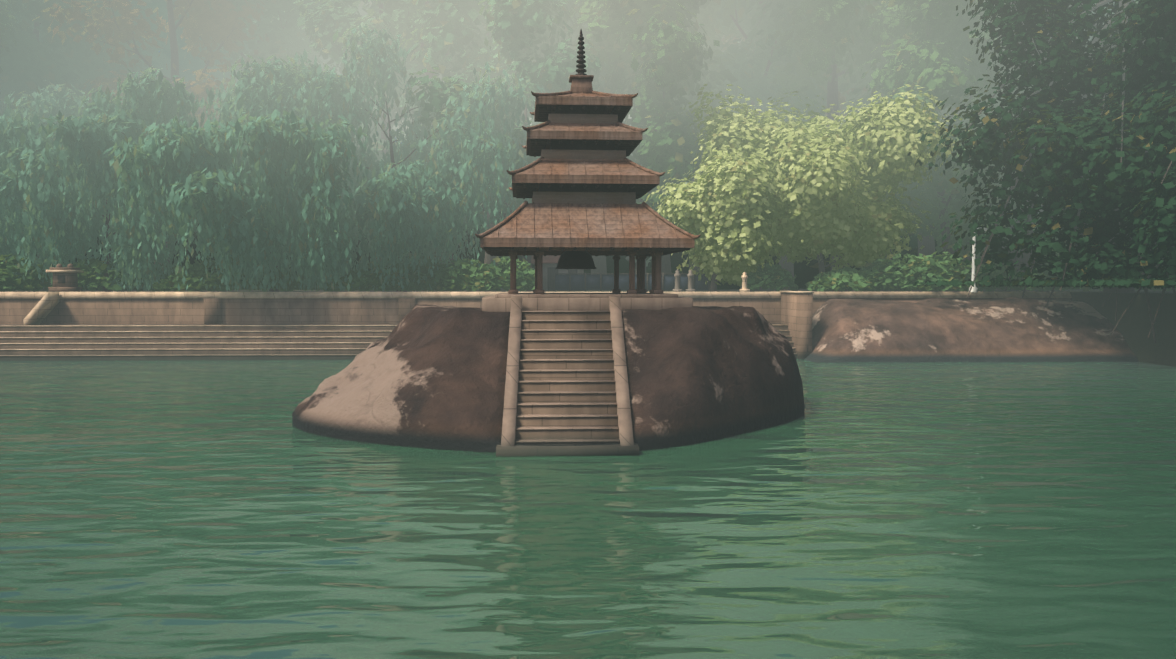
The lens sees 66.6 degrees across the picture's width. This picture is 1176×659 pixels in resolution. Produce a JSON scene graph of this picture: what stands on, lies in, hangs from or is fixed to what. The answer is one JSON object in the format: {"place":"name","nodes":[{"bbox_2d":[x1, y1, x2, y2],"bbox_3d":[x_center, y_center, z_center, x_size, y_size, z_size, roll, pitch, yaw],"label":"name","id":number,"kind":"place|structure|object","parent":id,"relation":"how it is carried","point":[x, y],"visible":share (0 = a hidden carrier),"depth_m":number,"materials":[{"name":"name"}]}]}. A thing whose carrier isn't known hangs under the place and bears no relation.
{"place":"outdoors","nodes":[
{"label":"outdoors","id":0,"kind":"place"},
{"bbox_2d":[531,255,583,290],"bbox_3d":[-1.829,-3.957,59.558,3.800,2.800,3.200,0,3,-2],"label":"hut","id":1,"kind":"object","parent":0,"point":[550,262],"visible":0.33,"depth_m":58.26,"materials":[{"name":"paint"}]},
{"bbox_2d":[0,359,1175,658],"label":"water","id":2,"kind":"structure","parent":0,"point":[188,509],"depth_m":14.10,"materials":[{"name":"green liquid"}]},
{"bbox_2d":[292,304,804,452],"bbox_3d":[-1.008,1.068,27.122,15.204,3.600,14.018,0,3,-2],"label":"island rock","id":3,"kind":"object","parent":2,"relation":"in","point":[428,376],"visible":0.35,"depth_m":22.67,"materials":[{"name":"brown stone"}]},
{"bbox_2d":[496,296,638,456],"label":"island stairs","id":4,"kind":"structure","parent":3,"relation":"on","point":[566,382],"depth_m":22.01,"materials":[{"name":"stone"}]},
{"bbox_2d":[475,29,700,311],"bbox_3d":[-0.212,-4.889,27.707,6.259,8.740,6.259,0,3,-4],"label":"pagoda","id":5,"kind":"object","parent":3,"relation":"on","point":[583,182],"visible":1,"depth_m":25.90,"materials":[{"name":"brown wood"}]},
{"bbox_2d":[5,288,1175,366],"bbox_3d":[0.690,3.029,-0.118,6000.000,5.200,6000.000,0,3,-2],"label":"ground","id":6,"kind":"structure","parent":0,"point":[1133,327],"depth_m":44.66,"materials":[{"name":"green plant"}]},
{"bbox_2d":[0,83,92,289],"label":"willow tree","id":7,"kind":"object","parent":6,"relation":"on","point":[46,104],"visible":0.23,"depth_m":56.23,"materials":[{"name":"green plant"}]},
{"bbox_2d":[46,264,83,291],"bbox_3d":[-28.814,-2.841,49.333,1.450,1.590,1.150,0,3,-2],"label":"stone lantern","id":8,"kind":"object","parent":6,"relation":"on","point":[65,279],"visible":0.96,"depth_m":48.95,"materials":[{"name":"stone"}]},
{"bbox_2d":[0,0,154,289],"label":"tree","id":9,"kind":"object","parent":6,"relation":"on","point":[74,64],"visible":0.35,"depth_m":68.34,"materials":[{"name":"green plant"}]},
{"bbox_2d":[8,0,180,226],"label":"tree","id":10,"kind":"object","parent":6,"relation":"on","point":[161,60],"visible":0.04,"depth_m":88.23,"materials":[{"name":"green plant"}]},
{"bbox_2d":[0,66,214,291],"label":"willow tree","id":11,"kind":"object","parent":6,"relation":"on","point":[56,197],"visible":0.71,"depth_m":50.07,"materials":[{"name":"green plant"}]},
{"bbox_2d":[32,0,268,264],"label":"tree","id":12,"kind":"object","parent":6,"relation":"on","point":[204,26],"visible":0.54,"depth_m":66.92,"materials":[{"name":"green plant"}]},
{"bbox_2d":[148,0,285,131],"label":"tree","id":13,"kind":"object","parent":6,"relation":"on","point":[197,63],"visible":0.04,"depth_m":93.55,"materials":[{"name":"green plant"}]},
{"bbox_2d":[96,71,395,291],"bbox_3d":[-19.230,-8.765,51.443,16.171,13.826,17.739,0,3,-2],"label":"willow tree","id":14,"kind":"object","parent":6,"relation":"on","point":[216,191],"visible":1,"depth_m":46.86,"materials":[{"name":"green plant"}]},
{"bbox_2d":[190,0,348,73],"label":"tree","id":15,"kind":"object","parent":6,"relation":"on","point":[287,36],"visible":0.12,"depth_m":74.10,"materials":[{"name":"green plant"}]},
{"bbox_2d":[210,0,373,81],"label":"tree","id":16,"kind":"object","parent":6,"relation":"on","point":[322,60],"depth_m":90.55,"materials":[{"name":"green plant"}]},
{"bbox_2d":[291,0,450,268],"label":"tree","id":17,"kind":"object","parent":6,"relation":"on","point":[324,26],"visible":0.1,"depth_m":67.93,"materials":[{"name":"green plant"}]},
{"bbox_2d":[227,23,544,291],"bbox_3d":[-12.025,-10.232,54.132,17.959,16.504,14.606,-2,3,-33],"label":"willow tree","id":18,"kind":"object","parent":6,"relation":"on","point":[426,197],"visible":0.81,"depth_m":52.66,"materials":[{"name":"green plant"}]},
{"bbox_2d":[356,2,484,257],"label":"tree","id":19,"kind":"object","parent":6,"relation":"on","point":[366,14],"depth_m":88.88,"materials":[{"name":"green plant"}]},
{"bbox_2d":[349,0,494,290],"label":"tall tree","id":20,"kind":"object","parent":6,"relation":"on","point":[449,28],"visible":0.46,"depth_m":61.13,"materials":[{"name":"green plant"}]},
{"bbox_2d":[373,0,529,264],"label":"tree","id":21,"kind":"object","parent":6,"relation":"on","point":[402,27],"visible":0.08,"depth_m":62.36,"materials":[{"name":"green plant"}]},
{"bbox_2d":[400,0,609,290],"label":"tree","id":22,"kind":"object","parent":6,"relation":"on","point":[526,50],"visible":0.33,"depth_m":55.32,"materials":[{"name":"green plant"}]},
{"bbox_2d":[0,291,1071,360],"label":"bank wall","id":23,"kind":"structure","parent":6,"relation":"on","point":[106,326],"depth_m":48.37,"materials":[{"name":"stone"}]},
{"bbox_2d":[969,227,987,291],"bbox_3d":[21.856,-3.898,50.102,0.980,3.626,0.418,0,3,-2],"label":"lamp post","id":24,"kind":"object","parent":23,"relation":"on","point":[974,289],"visible":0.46,"depth_m":50.02,"materials":[{"name":"metal"}]},
{"bbox_2d":[522,0,584,125],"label":"tall tree","id":25,"kind":"object","parent":6,"relation":"on","point":[569,5],"depth_m":58.66,"materials":[{"name":"green plant"}]},
{"bbox_2d":[0,201,1151,289],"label":"thicket bushes","id":26,"kind":"object","parent":6,"relation":"on","point":[804,273],"depth_m":77.22,"materials":[{"name":"green plant"}]},
{"bbox_2d":[0,251,1175,291],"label":"hedge shrubs","id":27,"kind":"object","parent":6,"relation":"on","point":[884,277],"visible":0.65,"depth_m":52.04,"materials":[{"name":"green plant"}]},
{"bbox_2d":[591,153,635,274],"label":"tree","id":28,"kind":"object","parent":6,"relation":"on","point":[600,264],"depth_m":71.13,"materials":[{"name":"green plant"}]},
{"bbox_2d":[554,273,709,290],"bbox_3d":[2.834,-3.064,57.709,10.100,1.200,0.120,0,3,-2],"label":"blue fence","id":29,"kind":"object","parent":6,"relation":"on","point":[585,282],"visible":0.6,"depth_m":57.68,"materials":[{"name":"paint"}]},
{"bbox_2d":[568,0,725,274],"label":"tree","id":30,"kind":"object","parent":6,"relation":"on","point":[663,75],"visible":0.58,"depth_m":56.31,"materials":[{"name":"green plant"}]},
{"bbox_2d":[569,0,750,290],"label":"tall tree","id":31,"kind":"object","parent":6,"relation":"on","point":[722,75],"visible":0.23,"depth_m":57.25,"materials":[{"name":"green plant"}]},
{"bbox_2d":[672,269,681,291],"bbox_3d":[5.137,-2.805,51.424,0.500,1.310,0.500,0,3,-2],"label":"white post","id":32,"kind":"object","parent":6,"relation":"on","point":[677,274],"visible":0.98,"depth_m":51.29,"materials":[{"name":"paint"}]},
{"bbox_2d":[624,35,738,270],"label":"tree","id":33,"kind":"object","parent":6,"relation":"on","point":[627,257],"depth_m":88.15,"materials":[{"name":"green plant"}]},
{"bbox_2d":[686,269,694,291],"bbox_3d":[5.927,-2.821,51.749,0.500,1.310,0.500,0,3,-2],"label":"white post","id":34,"kind":"object","parent":6,"relation":"on","point":[690,274],"visible":0.98,"depth_m":51.62,"materials":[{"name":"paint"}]},
{"bbox_2d":[686,0,748,274],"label":"tree","id":35,"kind":"object","parent":6,"relation":"on","point":[707,17],"visible":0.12,"depth_m":63.43,"materials":[{"name":"green plant"}]},
{"bbox_2d":[646,143,810,291],"bbox_3d":[8.966,-6.887,54.812,10.555,9.775,9.541,1,3,17],"label":"bright tree","id":36,"kind":"object","parent":6,"relation":"on","point":[726,214],"visible":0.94,"depth_m":52.28,"materials":[{"name":"green plant"}]},
{"bbox_2d":[739,272,749,291],"bbox_3d":[8.947,-2.716,51.150,0.500,1.160,0.500,0,3,-2],"label":"stone statue post","id":37,"kind":"object","parent":6,"relation":"on","point":[744,276],"visible":0.96,"depth_m":51.02,"materials":[{"name":"beige stone"}]},
{"bbox_2d":[704,0,839,290],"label":"tall tree","id":38,"kind":"object","parent":6,"relation":"on","point":[755,50],"visible":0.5,"depth_m":62.08,"materials":[{"name":"green plant"}]},
{"bbox_2d":[721,29,867,289],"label":"tree","id":39,"kind":"object","parent":6,"relation":"on","point":[788,266],"visible":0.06,"depth_m":68.83,"materials":[{"name":"green plant"}]},
{"bbox_2d":[754,0,881,290],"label":"tall tree","id":40,"kind":"object","parent":6,"relation":"on","point":[833,19],"visible":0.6,"depth_m":59.90,"materials":[{"name":"green plant"}]},
{"bbox_2d":[681,84,962,272],"bbox_3d":[14.401,-9.192,57.563,17.588,14.076,16.601,1,3,19],"label":"bright tree","id":41,"kind":"object","parent":6,"relation":"on","point":[844,179],"visible":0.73,"depth_m":53.87,"materials":[{"name":"green plant"}]},
{"bbox_2d":[838,1,938,265],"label":"tree","id":42,"kind":"object","parent":6,"relation":"on","point":[864,82],"visible":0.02,"depth_m":64.96,"materials":[{"name":"green plant"}]},
{"bbox_2d":[864,2,975,290],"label":"tall tree","id":43,"kind":"object","parent":6,"relation":"on","point":[927,242],"visible":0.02,"depth_m":66.00,"materials":[{"name":"green plant"}]},
{"bbox_2d":[857,0,1019,290],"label":"tree","id":44,"kind":"object","parent":6,"relation":"on","point":[933,52],"visible":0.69,"depth_m":55.81,"materials":[{"name":"green plant"}]},
{"bbox_2d":[844,0,1076,290],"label":"tree","id":45,"kind":"object","parent":6,"relation":"on","point":[872,23],"visible":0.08,"depth_m":60.57,"materials":[{"name":"green plant"}]},
{"bbox_2d":[805,297,1137,362],"bbox_3d":[19.132,0.165,46.935,16.080,3.625,6.194,0,3,-2],"label":"bank rock","id":46,"kind":"object","parent":6,"relation":"on","point":[1013,329],"visible":0.92,"depth_m":45.69,"materials":[{"name":"brown stone"}]},
{"bbox_2d":[951,14,1089,290],"bbox_3d":[27.663,-20.500,61.945,18.549,36.282,15.143,0,3,-2],"label":"tall tree","id":47,"kind":"object","parent":6,"relation":"on","point":[1017,267],"depth_m":61.93,"materials":[{"name":"green plant"}]},
{"bbox_2d":[953,0,1092,290],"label":"tree","id":48,"kind":"object","parent":6,"relation":"on","point":[1025,258],"depth_m":60.02,"materials":[{"name":"green plant"}]},
{"bbox_2d":[908,0,1175,342],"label":"dark tree","id":49,"kind":"object","parent":6,"relation":"on","point":[1066,74],"visible":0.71,"depth_m":45.99,"materials":[{"name":"green plant"}]},
{"bbox_2d":[1039,3,1114,276],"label":"tree","id":50,"kind":"object","parent":6,"relation":"on","point":[1091,38],"depth_m":65.57,"materials":[{"name":"green plant"}]},
{"bbox_2d":[993,0,1175,337],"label":"dark tree","id":51,"kind":"object","parent":6,"relation":"on","point":[1159,211],"visible":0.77,"depth_m":41.94,"materials":[{"name":"green plant"}]}
]}

